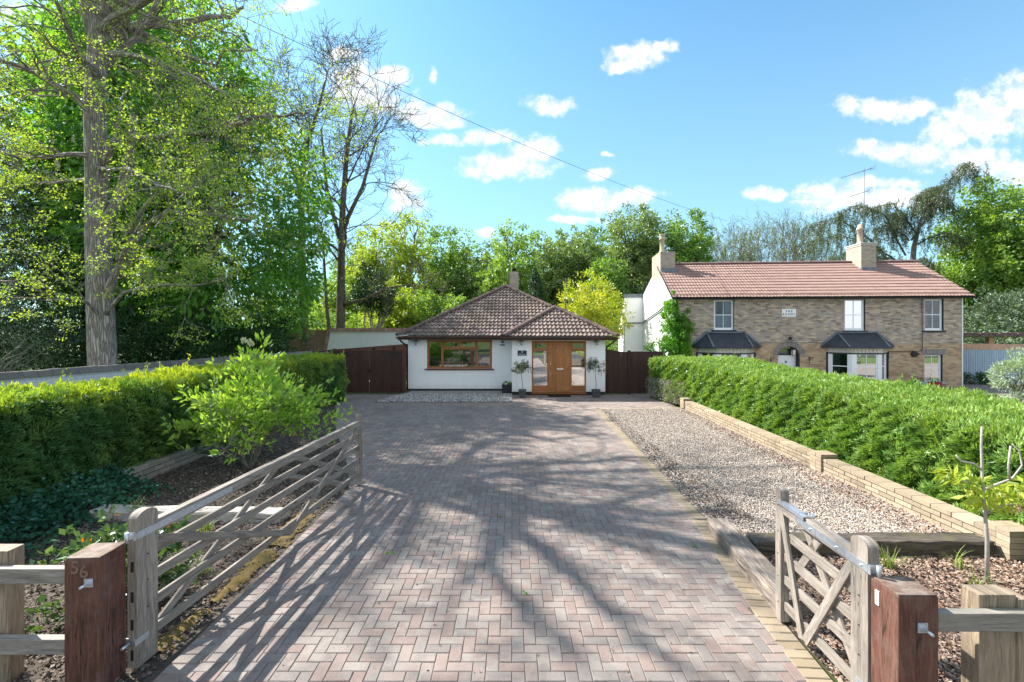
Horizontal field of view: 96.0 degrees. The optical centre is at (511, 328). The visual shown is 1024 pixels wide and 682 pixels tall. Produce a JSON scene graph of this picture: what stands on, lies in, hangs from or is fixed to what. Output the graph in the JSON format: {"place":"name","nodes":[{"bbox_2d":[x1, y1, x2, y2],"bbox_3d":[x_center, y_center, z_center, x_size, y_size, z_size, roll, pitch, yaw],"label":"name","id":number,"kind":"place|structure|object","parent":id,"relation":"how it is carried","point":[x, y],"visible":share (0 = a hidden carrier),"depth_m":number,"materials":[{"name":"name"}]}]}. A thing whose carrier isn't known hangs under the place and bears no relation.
{"place":"outdoors","nodes":[
{"label":"outdoors","id":0,"kind":"place"},
{"bbox_2d":[208,0,725,220],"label":"overhead cable","id":1,"kind":"object","parent":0,"point":[434,105],"visible":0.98,"depth_m":19.70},
{"bbox_2d":[152,394,833,681],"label":"driveway","id":2,"kind":"structure","parent":0,"point":[226,629],"depth_m":4.86,"materials":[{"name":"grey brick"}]},
{"bbox_2d":[395,268,619,394],"bbox_3d":[-0.295,-0.391,24.064,8.891,6.022,12.827,0,0,0],"label":"bungalow","id":3,"kind":"object","parent":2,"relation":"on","point":[459,349],"visible":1,"depth_m":19.03,"materials":[{"name":"white paint"}]},
{"bbox_2d":[425,340,493,369],"bbox_3d":[-2.167,1.072,19.035,2.865,1.234,0.165,0,0,0],"label":"window","id":4,"kind":"structure","parent":3,"relation":"in","point":[443,347],"depth_m":19.06,"materials":[{"name":"brown wood"}]},
{"bbox_2d":[511,360,534,397],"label":"potted tree","id":5,"kind":"object","parent":2,"relation":"on","point":[522,366],"visible":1,"depth_m":17.46,"materials":[{"name":"green plant"}]},
{"bbox_2d":[585,357,607,397],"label":"potted tree","id":6,"kind":"object","parent":2,"relation":"on","point":[595,393],"visible":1,"depth_m":17.42,"materials":[{"name":"green plant"}]},
{"bbox_2d":[607,349,627,392],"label":"garden gate","id":7,"kind":"structure","parent":2,"relation":"on","point":[617,372],"depth_m":18.37,"materials":[{"name":"brown wood"}]},
{"bbox_2d":[627,350,662,393],"bbox_3d":[5.315,1.729,18.367,1.406,1.742,0.080,0,0,0],"label":"boarded fence","id":8,"kind":"object","parent":2,"relation":"on","point":[638,368],"visible":0.66,"depth_m":18.37,"materials":[{"name":"brown wood"}]},
{"bbox_2d":[0,0,1023,331],"label":"sky","id":9,"kind":"structure","parent":0,"point":[723,108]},
{"bbox_2d":[2,332,1022,681],"bbox_3d":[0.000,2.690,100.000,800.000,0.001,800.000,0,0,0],"label":"ground","id":10,"kind":"structure","parent":0,"point":[684,496],"depth_m":19.21,"materials":[{"name":"brown soil"}]},
{"bbox_2d":[0,300,66,371],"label":"laurel bush","id":11,"kind":"object","parent":10,"relation":"on","point":[9,323],"visible":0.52,"depth_m":17.48,"materials":[{"name":"green plant"}]},
{"bbox_2d":[0,265,72,371],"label":"tamarisk shrub","id":12,"kind":"object","parent":10,"relation":"on","point":[10,363],"visible":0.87,"depth_m":13.84,"materials":[{"name":"green plant"}]},
{"bbox_2d":[0,46,86,371],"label":"cypress tree","id":13,"kind":"object","parent":10,"relation":"on","point":[3,227],"visible":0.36,"depth_m":20.43,"materials":[{"name":"green plant"}]},
{"bbox_2d":[0,71,186,370],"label":"spruce tree","id":14,"kind":"object","parent":10,"relation":"on","point":[74,307],"visible":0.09,"depth_m":20.70,"materials":[{"name":"green plant"}]},
{"bbox_2d":[0,1,214,349],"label":"lime tree","id":15,"kind":"object","parent":10,"relation":"on","point":[15,85],"visible":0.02,"depth_m":24.73,"materials":[{"name":"green plant"}]},
{"bbox_2d":[48,310,174,367],"bbox_3d":[-16.695,1.001,18.973,4.586,3.693,2.888,0,0,0],"label":"laurel bush","id":16,"kind":"object","parent":10,"relation":"on","point":[130,354],"visible":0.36,"depth_m":18.85,"materials":[{"name":"green plant"}]},
{"bbox_2d":[0,350,328,387],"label":"boundary wall","id":17,"kind":"structure","parent":10,"relation":"on","point":[51,376],"depth_m":11.06,"materials":[{"name":"grey concrete"}]},
{"bbox_2d":[0,0,341,362],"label":"horse chestnut","id":18,"kind":"object","parent":10,"relation":"on","point":[203,300],"visible":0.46,"depth_m":20.59,"materials":[{"name":"green plant"}]},
{"bbox_2d":[0,347,350,529],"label":"conifer hedge","id":19,"kind":"object","parent":10,"relation":"on","point":[49,433],"visible":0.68,"depth_m":7.39,"materials":[{"name":"green plant"}]},
{"bbox_2d":[3,404,348,681],"bbox_3d":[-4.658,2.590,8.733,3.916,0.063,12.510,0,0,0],"label":"bark litter","id":20,"kind":"object","parent":10,"relation":"on","point":[52,659],"visible":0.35,"depth_m":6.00,"materials":[{"name":"brown wood"}]},
{"bbox_2d":[0,544,64,681],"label":"rail fence","id":21,"kind":"object","parent":20,"relation":"on","point":[17,643],"visible":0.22,"depth_m":3.35,"materials":[{"name":"brown wood"}]},
{"bbox_2d":[65,542,125,681],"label":"gate post","id":22,"kind":"object","parent":20,"relation":"on","point":[95,607],"visible":0.98,"depth_m":3.26,"materials":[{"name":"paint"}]},
{"bbox_2d":[120,414,361,668],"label":"long gate","id":23,"kind":"structure","parent":22,"relation":"attached to","point":[145,540],"depth_m":4.21,"materials":[{"name":"grey wood"}]},
{"bbox_2d":[0,455,192,557],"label":"ground ivy","id":24,"kind":"object","parent":20,"relation":"on","point":[105,484],"visible":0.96,"depth_m":6.25,"materials":[{"name":"green plant"}]},
{"bbox_2d":[25,504,203,633],"bbox_3d":[-3.669,2.191,4.366,1.469,0.886,1.126,0,0,0],"label":"rose bush","id":25,"kind":"object","parent":20,"relation":"on","point":[179,570],"visible":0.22,"depth_m":4.21,"materials":[{"name":"green plant"}]},
{"bbox_2d":[73,413,289,505],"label":"garden wall","id":26,"kind":"structure","parent":20,"relation":"on","point":[162,465],"depth_m":8.40,"materials":[{"name":"brick"}]},
{"bbox_2d":[88,504,290,523],"bbox_3d":[-4.423,2.542,6.340,2.677,0.156,0.253,0,0,2],"label":"fallen timber","id":27,"kind":"object","parent":20,"relation":"on","point":[125,513],"visible":0.47,"depth_m":6.25,"materials":[{"name":"grey wood"}]},
{"bbox_2d":[158,493,337,651],"bbox_3d":[-2.877,2.590,5.500,0.425,0.035,3.634,0,0,0],"label":"moss","id":28,"kind":"object","parent":20,"relation":"on","point":[167,639],"visible":0.59,"depth_m":4.71,"materials":[{"name":"plant"}]},
{"bbox_2d":[160,330,352,470],"bbox_3d":[-4.980,1.308,8.736,3.119,2.606,2.742,0,0,20],"label":"magnolia shrub","id":29,"kind":"object","parent":20,"relation":"on","point":[256,407],"visible":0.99,"depth_m":8.53,"materials":[{"name":"green plant"}]},
{"bbox_2d":[287,474,343,487],"bbox_3d":[-3.330,2.577,7.813,1.169,0.086,0.192,0,0,22],"label":"fallen timber","id":30,"kind":"object","parent":20,"relation":"on","point":[318,480],"visible":0.53,"depth_m":7.74,"materials":[{"name":"grey wood"}]},
{"bbox_2d":[115,189,247,360],"bbox_3d":[-17.292,-2.267,23.960,7.860,11.266,7.844,0,0,37],"label":"spruce tree","id":31,"kind":"object","parent":10,"relation":"on","point":[143,307],"visible":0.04,"depth_m":22.56,"materials":[{"name":"green plant"}]},
{"bbox_2d":[136,311,248,361],"bbox_3d":[-13.753,1.137,19.487,4.863,3.833,2.900,0,0,0],"label":"laurel bush","id":32,"kind":"object","parent":10,"relation":"on","point":[191,351],"visible":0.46,"depth_m":19.25,"materials":[{"name":"green plant"}]},
{"bbox_2d":[0,0,398,365],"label":"robinia tree","id":33,"kind":"object","parent":10,"relation":"on","point":[105,22],"visible":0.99,"depth_m":13.01,"materials":[{"name":"green plant"}]},
{"bbox_2d":[202,310,309,357],"bbox_3d":[-10.950,1.051,20.161,4.476,3.852,3.126,0,0,0],"label":"laurel bush","id":34,"kind":"object","parent":10,"relation":"on","point":[242,330],"visible":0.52,"depth_m":19.75,"materials":[{"name":"green plant"}]},
{"bbox_2d":[240,256,321,328],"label":"broadleaf tree","id":35,"kind":"object","parent":10,"relation":"on","point":[291,300],"visible":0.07,"depth_m":46.06,"materials":[{"name":"green plant"}]},
{"bbox_2d":[248,330,326,352],"bbox_3d":[-15.845,1.336,32.852,6.400,2.527,0.250,0,0,0],"label":"fence","id":36,"kind":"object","parent":10,"relation":"on","point":[317,340],"depth_m":32.73,"materials":[{"name":"brown wood"}]},
{"bbox_2d":[221,6,382,350],"bbox_3d":[-14.000,-9.172,30.117,10.778,23.764,8.519,0,0,0],"label":"false acacia","id":37,"kind":"object","parent":10,"relation":"on","point":[304,345],"visible":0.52,"depth_m":30.74,"materials":[{"name":"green plant"}]},
{"bbox_2d":[281,308,334,329],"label":"garden shrub","id":38,"kind":"object","parent":10,"relation":"on","point":[321,317],"visible":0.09,"depth_m":35.88,"materials":[{"name":"green plant"}]},
{"bbox_2d":[309,304,361,329],"bbox_3d":[-13.291,0.668,34.770,4.721,5.172,2.939,0,0,0],"label":"garden shrub","id":39,"kind":"object","parent":10,"relation":"on","point":[348,325],"visible":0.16,"depth_m":34.30,"materials":[{"name":"green plant"}]},
{"bbox_2d":[226,10,450,331],"bbox_3d":[-12.683,-9.762,31.921,15.635,24.935,14.230,0,0,35],"label":"false acacia","id":40,"kind":"object","parent":10,"relation":"on","point":[341,232],"visible":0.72,"depth_m":31.85,"materials":[{"name":"brown plant"}]},
{"bbox_2d":[308,264,371,326],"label":"broadleaf tree","id":41,"kind":"object","parent":10,"relation":"on","point":[332,304],"visible":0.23,"depth_m":43.59,"materials":[{"name":"green plant"}]},
{"bbox_2d":[322,241,367,298],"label":"broadleaf tree","id":42,"kind":"object","parent":10,"relation":"on","point":[335,264],"visible":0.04,"depth_m":60.83,"materials":[{"name":"green plant"}]},
{"bbox_2d":[313,344,407,379],"bbox_3d":[-7.159,1.755,23.890,0.130,1.690,10.089,0,0,11],"label":"boarded fence","id":43,"kind":"object","parent":10,"relation":"on","point":[395,347],"visible":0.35,"depth_m":23.92,"materials":[{"name":"brown wood"}]},
{"bbox_2d":[323,328,407,349],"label":"garden wall","id":44,"kind":"structure","parent":10,"relation":"on","point":[341,338],"depth_m":31.47,"materials":[{"name":"white paint"}]},
{"bbox_2d":[347,262,398,327],"bbox_3d":[-9.915,-1.071,33.002,3.553,7.380,3.325,0,0,-34],"label":"holly tree","id":45,"kind":"object","parent":10,"relation":"on","point":[379,308],"visible":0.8,"depth_m":32.65,"materials":[{"name":"green plant"}]},
{"bbox_2d":[345,218,418,321],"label":"broadleaf tree","id":46,"kind":"object","parent":10,"relation":"on","point":[369,257],"visible":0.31,"depth_m":41.99,"materials":[{"name":"green plant"}]},
{"bbox_2d":[363,274,423,327],"bbox_3d":[-9.027,-0.752,35.814,5.353,7.171,4.428,0,0,0],"label":"broadleaf tree","id":47,"kind":"object","parent":10,"relation":"on","point":[399,314],"visible":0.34,"depth_m":35.08,"materials":[{"name":"green plant"}]},
{"bbox_2d":[383,211,445,310],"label":"broadleaf tree","id":48,"kind":"object","parent":10,"relation":"on","point":[413,250],"visible":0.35,"depth_m":44.42,"materials":[{"name":"green plant"}]},
{"bbox_2d":[400,287,447,326],"bbox_3d":[-7.075,-0.320,37.349,6.148,6.283,5.407,0,0,0],"label":"broadleaf tree","id":49,"kind":"object","parent":10,"relation":"on","point":[431,302],"visible":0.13,"depth_m":36.59,"materials":[{"name":"green plant"}]},
{"bbox_2d":[415,224,475,311],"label":"broadleaf tree","id":50,"kind":"object","parent":10,"relation":"on","point":[448,265],"visible":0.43,"depth_m":47.52,"materials":[{"name":"green plant"}]},
{"bbox_2d":[440,293,471,312],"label":"broadleaf tree","id":51,"kind":"object","parent":10,"relation":"on","point":[453,302],"visible":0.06,"depth_m":35.41,"materials":[{"name":"green plant"}]},
{"bbox_2d":[439,250,497,307],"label":"broadleaf tree","id":52,"kind":"object","parent":10,"relation":"on","point":[467,283],"visible":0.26,"depth_m":46.64,"materials":[{"name":"green plant"}]},
{"bbox_2d":[472,256,512,295],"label":"broadleaf tree","id":53,"kind":"object","parent":10,"relation":"on","point":[499,272],"visible":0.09,"depth_m":40.22,"materials":[{"name":"green plant"}]},
{"bbox_2d":[477,240,512,265],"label":"broadleaf tree","id":54,"kind":"object","parent":10,"relation":"on","point":[488,247],"visible":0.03,"depth_m":61.28,"materials":[{"name":"green plant"}]},
{"bbox_2d":[483,218,549,302],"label":"broadleaf tree","id":55,"kind":"object","parent":10,"relation":"on","point":[522,271],"visible":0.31,"depth_m":50.40,"materials":[{"name":"green plant"}]},
{"bbox_2d":[514,230,557,278],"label":"broadleaf tree","id":56,"kind":"object","parent":10,"relation":"on","point":[537,236],"visible":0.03,"depth_m":60.59,"materials":[{"name":"green plant"}]},
{"bbox_2d":[527,268,547,301],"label":"cypress tree","id":57,"kind":"object","parent":10,"relation":"on","point":[535,277],"visible":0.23,"depth_m":33.83,"materials":[{"name":"green plant"}]},
{"bbox_2d":[527,239,576,306],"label":"broadleaf tree","id":58,"kind":"object","parent":10,"relation":"on","point":[548,278],"visible":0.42,"depth_m":51.76,"materials":[{"name":"green plant"}]},
{"bbox_2d":[552,228,591,267],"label":"broadleaf tree","id":59,"kind":"object","parent":10,"relation":"on","point":[562,237],"visible":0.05,"depth_m":60.83,"materials":[{"name":"green plant"}]},
{"bbox_2d":[550,224,604,311],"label":"broadleaf tree","id":60,"kind":"object","parent":10,"relation":"on","point":[583,262],"visible":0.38,"depth_m":51.91,"materials":[{"name":"green plant"}]},
{"bbox_2d":[556,267,634,344],"bbox_3d":[5.171,-0.519,29.100,5.103,6.674,4.465,0,0,0],"label":"golden maple","id":61,"kind":"object","parent":10,"relation":"on","point":[591,312],"visible":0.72,"depth_m":28.36,"materials":[{"name":"yellow plant"}]},
{"bbox_2d":[581,218,621,284],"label":"broadleaf tree","id":62,"kind":"object","parent":10,"relation":"on","point":[603,237],"visible":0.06,"depth_m":61.35,"materials":[{"name":"green plant"}]},
{"bbox_2d":[587,256,633,349],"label":"broadleaf tree","id":63,"kind":"object","parent":10,"relation":"on","point":[617,281],"visible":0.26,"depth_m":42.13,"materials":[{"name":"green plant"}]},
{"bbox_2d":[593,200,670,293],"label":"broadleaf tree","id":64,"kind":"object","parent":10,"relation":"on","point":[640,251],"visible":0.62,"depth_m":48.40,"materials":[{"name":"green plant"}]},
{"bbox_2d":[647,213,689,253],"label":"broadleaf tree","id":65,"kind":"object","parent":10,"relation":"on","point":[664,222],"visible":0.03,"depth_m":61.68,"materials":[{"name":"green plant"}]},
{"bbox_2d":[658,207,719,261],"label":"broadleaf tree","id":66,"kind":"object","parent":10,"relation":"on","point":[694,249],"visible":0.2,"depth_m":47.49,"materials":[{"name":"green plant"}]},
{"bbox_2d":[694,222,762,261],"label":"ash tree","id":67,"kind":"object","parent":10,"relation":"on","point":[727,247],"visible":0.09,"depth_m":57.96,"materials":[{"name":"grey plant"}]},
{"bbox_2d":[684,211,799,261],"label":"ash tree","id":68,"kind":"object","parent":10,"relation":"on","point":[726,259],"visible":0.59,"depth_m":51.18,"materials":[{"name":"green plant"}]},
{"bbox_2d":[608,409,932,533],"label":"gravel parking","id":69,"kind":"structure","parent":10,"relation":"on","point":[672,435],"depth_m":8.45,"materials":[{"name":"beige gravel"}]},
{"bbox_2d":[601,409,754,520],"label":"dry leaves","id":70,"kind":"object","parent":69,"relation":"on","point":[705,503],"visible":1,"depth_m":7.32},
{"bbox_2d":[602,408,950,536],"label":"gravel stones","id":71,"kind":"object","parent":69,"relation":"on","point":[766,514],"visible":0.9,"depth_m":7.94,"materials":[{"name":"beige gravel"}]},
{"bbox_2d":[680,408,948,532],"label":"dry leaves","id":72,"kind":"object","parent":71,"relation":"on","point":[935,529],"visible":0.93,"depth_m":7.41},
{"bbox_2d":[733,205,832,260],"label":"ash tree","id":73,"kind":"object","parent":10,"relation":"on","point":[790,239],"visible":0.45,"depth_m":51.06,"materials":[{"name":"grey plant"}]},
{"bbox_2d":[729,208,843,261],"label":"ash tree","id":74,"kind":"object","parent":10,"relation":"on","point":[758,243],"visible":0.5,"depth_m":53.43,"materials":[{"name":"grey plant"}]},
{"bbox_2d":[618,224,979,386],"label":"brick house","id":75,"kind":"structure","parent":10,"relation":"on","point":[861,311],"depth_m":21.60,"materials":[{"name":"brown brick"}]},
{"bbox_2d":[644,290,695,356],"bbox_3d":[7.588,0.524,21.828,2.212,4.770,2.157,0,0,44],"label":"climbing ivy","id":76,"kind":"object","parent":75,"relation":"attached to","point":[677,343],"visible":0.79,"depth_m":21.66,"materials":[{"name":"green plant"}]},
{"bbox_2d":[714,300,732,329],"bbox_3d":[10.039,-0.644,21.930,0.944,1.436,0.172,0,0,5],"label":"window","id":77,"kind":"structure","parent":75,"relation":"in","point":[721,322],"depth_m":21.97,"materials":[{"name":"white glass"}]},
{"bbox_2d":[691,331,761,358],"bbox_3d":[10.064,1.498,21.384,3.262,2.804,0.938,0,0,5],"label":"bay window","id":78,"kind":"structure","parent":75,"relation":"in","point":[742,344],"depth_m":21.38,"materials":[{"name":"grey glass"}]},
{"bbox_2d":[778,354,796,367],"bbox_3d":[12.965,1.847,21.783,0.973,2.106,0.125,0,0,5],"label":"front door","id":79,"kind":"structure","parent":75,"relation":"in","point":[787,359],"depth_m":21.78,"materials":[{"name":"white paint"}]},
{"bbox_2d":[845,300,863,330],"bbox_3d":[15.865,-0.630,21.417,0.927,1.452,0.100,0,0,5],"label":"window","id":80,"kind":"structure","parent":75,"relation":"in","point":[854,309],"depth_m":21.42,"materials":[{"name":"clear glass"}]},
{"bbox_2d":[820,331,894,381],"bbox_3d":[15.912,1.495,20.906,3.263,2.810,0.938,0,0,5],"label":"bay window","id":81,"kind":"structure","parent":75,"relation":"in","point":[867,354],"depth_m":20.80,"materials":[{"name":"grey glass"}]},
{"bbox_2d":[841,165,875,241],"bbox_3d":[17.729,-6.369,23.619,1.916,4.137,0.369,0,0,-13],"label":"television aerial","id":82,"kind":"object","parent":75,"relation":"on","point":[863,192],"visible":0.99,"depth_m":23.71,"materials":[{"name":"metal"}]},
{"bbox_2d":[924,355,940,381],"bbox_3d":[19.246,1.813,21.141,0.794,1.245,0.100,0,0,5],"label":"window","id":83,"kind":"structure","parent":75,"relation":"in","point":[932,363],"depth_m":21.14,"materials":[{"name":"clear glass"}]},
{"bbox_2d":[925,299,941,330],"bbox_3d":[19.277,-0.633,21.175,0.827,1.456,0.172,0,0,5],"label":"window","id":84,"kind":"structure","parent":75,"relation":"in","point":[940,300],"depth_m":21.12,"materials":[{"name":"white glass"}]},
{"bbox_2d":[644,352,1023,524],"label":"conifer hedge","id":85,"kind":"object","parent":10,"relation":"on","point":[911,434],"visible":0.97,"depth_m":7.99,"materials":[{"name":"green plant"}]},
{"bbox_2d":[799,216,878,260],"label":"ash tree","id":86,"kind":"object","parent":10,"relation":"on","point":[828,257],"visible":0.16,"depth_m":53.73,"materials":[{"name":"grey plant"}]},
{"bbox_2d":[680,397,1023,561],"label":"garden wall","id":87,"kind":"structure","parent":10,"relation":"on","point":[1007,537],"depth_m":6.92,"materials":[{"name":"brick"}]},
{"bbox_2d":[794,161,991,274],"bbox_3d":[29.721,-5.248,37.289,16.259,15.908,6.959,0,0,-10],"label":"cedar tree","id":88,"kind":"object","parent":10,"relation":"on","point":[930,201],"visible":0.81,"depth_m":35.85,"materials":[{"name":"green plant"}]},
{"bbox_2d":[765,554,1023,681],"bbox_3d":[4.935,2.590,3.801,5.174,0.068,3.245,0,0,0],"label":"bark mulch","id":89,"kind":"object","parent":10,"relation":"on","point":[942,656],"visible":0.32,"depth_m":4.70,"materials":[{"name":"brown wood"}]},
{"bbox_2d":[707,518,808,618],"bbox_3d":[2.600,2.527,5.050,0.293,0.186,1.834,0,0,4],"label":"railway sleeper","id":90,"kind":"object","parent":89,"relation":"on","point":[752,563],"visible":0.79,"depth_m":4.94,"materials":[{"name":"brown wood"}]},
{"bbox_2d":[746,532,994,557],"bbox_3d":[4.156,2.522,5.390,2.749,0.196,0.274,0,0,0],"label":"railway sleeper","id":91,"kind":"object","parent":89,"relation":"on","point":[935,544],"visible":0.66,"depth_m":5.27,"materials":[{"name":"brown wood"}]},
{"bbox_2d":[875,540,916,569],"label":"grass tuft","id":92,"kind":"object","parent":89,"relation":"on","point":[890,563],"visible":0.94,"depth_m":5.01,"materials":[{"name":"green plant"}]},
{"bbox_2d":[871,576,937,681],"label":"gate post","id":93,"kind":"object","parent":89,"relation":"on","point":[904,628],"visible":1,"depth_m":2.78,"materials":[{"name":"brown wood"}]},
{"bbox_2d":[775,487,881,681],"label":"short gate","id":94,"kind":"structure","parent":93,"relation":"attached to","point":[861,566],"depth_m":3.45,"materials":[{"name":"grey wood"}]},
{"bbox_2d":[930,426,1023,582],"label":"cherry sapling","id":95,"kind":"object","parent":89,"relation":"on","point":[999,490],"visible":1,"depth_m":4.72,"materials":[{"name":"green plant"}]},
{"bbox_2d":[938,584,1023,681],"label":"rail fence","id":96,"kind":"object","parent":89,"relation":"on","point":[986,621],"visible":0.86,"depth_m":2.86,"materials":[{"name":"brown wood"}]},
{"bbox_2d":[921,175,1023,343],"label":"broadleaf tree","id":97,"kind":"object","parent":10,"relation":"on","point":[997,247],"visible":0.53,"depth_m":35.01,"materials":[{"name":"green plant"}]},
{"bbox_2d":[963,371,996,384],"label":"fern clump","id":98,"kind":"object","parent":10,"relation":"on","point":[979,378],"visible":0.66,"depth_m":21.97,"materials":[{"name":"green plant"}]},
{"bbox_2d":[963,285,1023,343],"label":"rhododendron","id":99,"kind":"object","parent":10,"relation":"on","point":[1013,309],"visible":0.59,"depth_m":27.20,"materials":[{"name":"green plant"}]},
{"bbox_2d":[963,333,1023,343],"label":"timber pergola","id":100,"kind":"object","parent":10,"relation":"on","point":[989,338],"visible":0.29,"depth_m":23.89,"materials":[{"name":"brown wood"}]},
{"bbox_2d":[984,347,1023,403],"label":"pittosporum shrub","id":101,"kind":"object","parent":10,"relation":"on","point":[1012,365],"visible":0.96,"depth_m":15.76,"materials":[{"name":"green plant"}]},
{"bbox_2d":[941,382,1023,404],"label":"garden path","id":102,"kind":"structure","parent":0,"point":[988,388],"depth_m":20.36,"materials":[{"name":"grey gravel"}]},
{"bbox_2d":[963,343,1023,383],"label":"corrugated fence","id":103,"kind":"object","parent":102,"relation":"on","point":[978,358],"visible":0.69,"depth_m":22.38,"materials":[{"name":"grey metal"}]},
{"label":"gravel base","id":104,"kind":"structure","parent":0,"visible":0},
{"bbox_2d":[402,349,405,393],"bbox_3d":[-4.334,1.717,18.534,0.118,1.826,0.150,0,0,0],"label":"fence post","id":105,"kind":"object","parent":104,"relation":"on","point":[403,371],"visible":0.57,"depth_m":18.46,"materials":[{"name":"brown wood"}]},
{"bbox_2d":[336,350,401,392],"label":"side gates","id":106,"kind":"object","parent":105,"relation":"attached to","point":[385,370],"visible":0.92,"depth_m":18.52,"materials":[{"name":"brown wood"}]},
{"bbox_2d":[375,392,512,401],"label":"gravel","id":107,"kind":"structure","parent":104,"relation":"on","point":[452,397],"depth_m":17.25,"materials":[{"name":"grey gravel"}]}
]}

